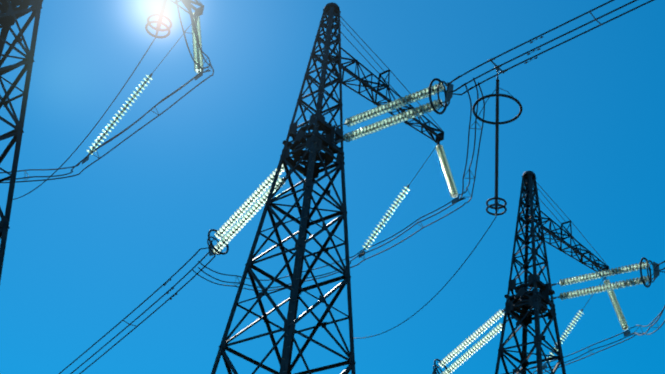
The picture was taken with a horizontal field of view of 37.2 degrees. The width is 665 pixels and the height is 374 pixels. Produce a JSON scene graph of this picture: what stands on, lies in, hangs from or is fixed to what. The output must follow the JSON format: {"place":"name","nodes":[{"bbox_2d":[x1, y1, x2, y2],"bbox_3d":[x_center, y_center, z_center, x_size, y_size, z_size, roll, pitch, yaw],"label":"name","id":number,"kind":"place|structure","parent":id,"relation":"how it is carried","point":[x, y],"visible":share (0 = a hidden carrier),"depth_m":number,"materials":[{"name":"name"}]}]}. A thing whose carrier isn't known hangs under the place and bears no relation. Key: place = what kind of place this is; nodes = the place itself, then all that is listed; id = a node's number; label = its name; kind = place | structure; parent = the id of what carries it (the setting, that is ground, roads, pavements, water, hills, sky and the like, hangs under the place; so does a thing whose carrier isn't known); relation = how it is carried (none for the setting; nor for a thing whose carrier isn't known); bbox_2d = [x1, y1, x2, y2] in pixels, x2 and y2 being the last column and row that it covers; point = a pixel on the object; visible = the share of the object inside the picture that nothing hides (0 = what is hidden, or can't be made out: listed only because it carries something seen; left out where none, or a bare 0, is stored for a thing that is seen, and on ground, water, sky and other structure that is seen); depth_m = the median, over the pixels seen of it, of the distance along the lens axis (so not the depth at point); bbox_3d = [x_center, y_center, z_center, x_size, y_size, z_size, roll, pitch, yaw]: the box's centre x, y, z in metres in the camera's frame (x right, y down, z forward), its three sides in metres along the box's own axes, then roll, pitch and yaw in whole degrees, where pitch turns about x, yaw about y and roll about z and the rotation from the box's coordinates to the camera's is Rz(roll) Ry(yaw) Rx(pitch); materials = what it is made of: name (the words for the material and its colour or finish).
{"place":"outdoors","nodes":[
{"label":"outdoors","id":0,"kind":"place"},
{"bbox_2d":[0,0,664,373],"label":"sky","id":1,"kind":"structure","parent":0,"point":[83,251],"materials":[{"name":"blue"}]},
{"label":"ground","id":2,"kind":"structure","parent":0,"visible":0},
{"bbox_2d":[0,0,213,280],"bbox_3d":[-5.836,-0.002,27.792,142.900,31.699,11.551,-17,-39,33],"label":"transmission tower","id":3,"kind":"structure","parent":2,"relation":"on","point":[11,13],"depth_m":32.55,"materials":[{"name":"metal"}]},
{"bbox_2d":[59,0,653,373],"bbox_3d":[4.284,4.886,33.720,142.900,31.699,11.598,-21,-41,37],"label":"transmission tower","id":4,"kind":"structure","parent":2,"relation":"on","point":[315,143],"depth_m":38.19,"materials":[{"name":"metal"}]},
{"bbox_2d":[432,171,664,373],"bbox_3d":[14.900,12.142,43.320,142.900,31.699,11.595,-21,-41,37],"label":"transmission tower","id":5,"kind":"structure","parent":2,"relation":"on","point":[539,301],"depth_m":49.66,"materials":[{"name":"metal"}]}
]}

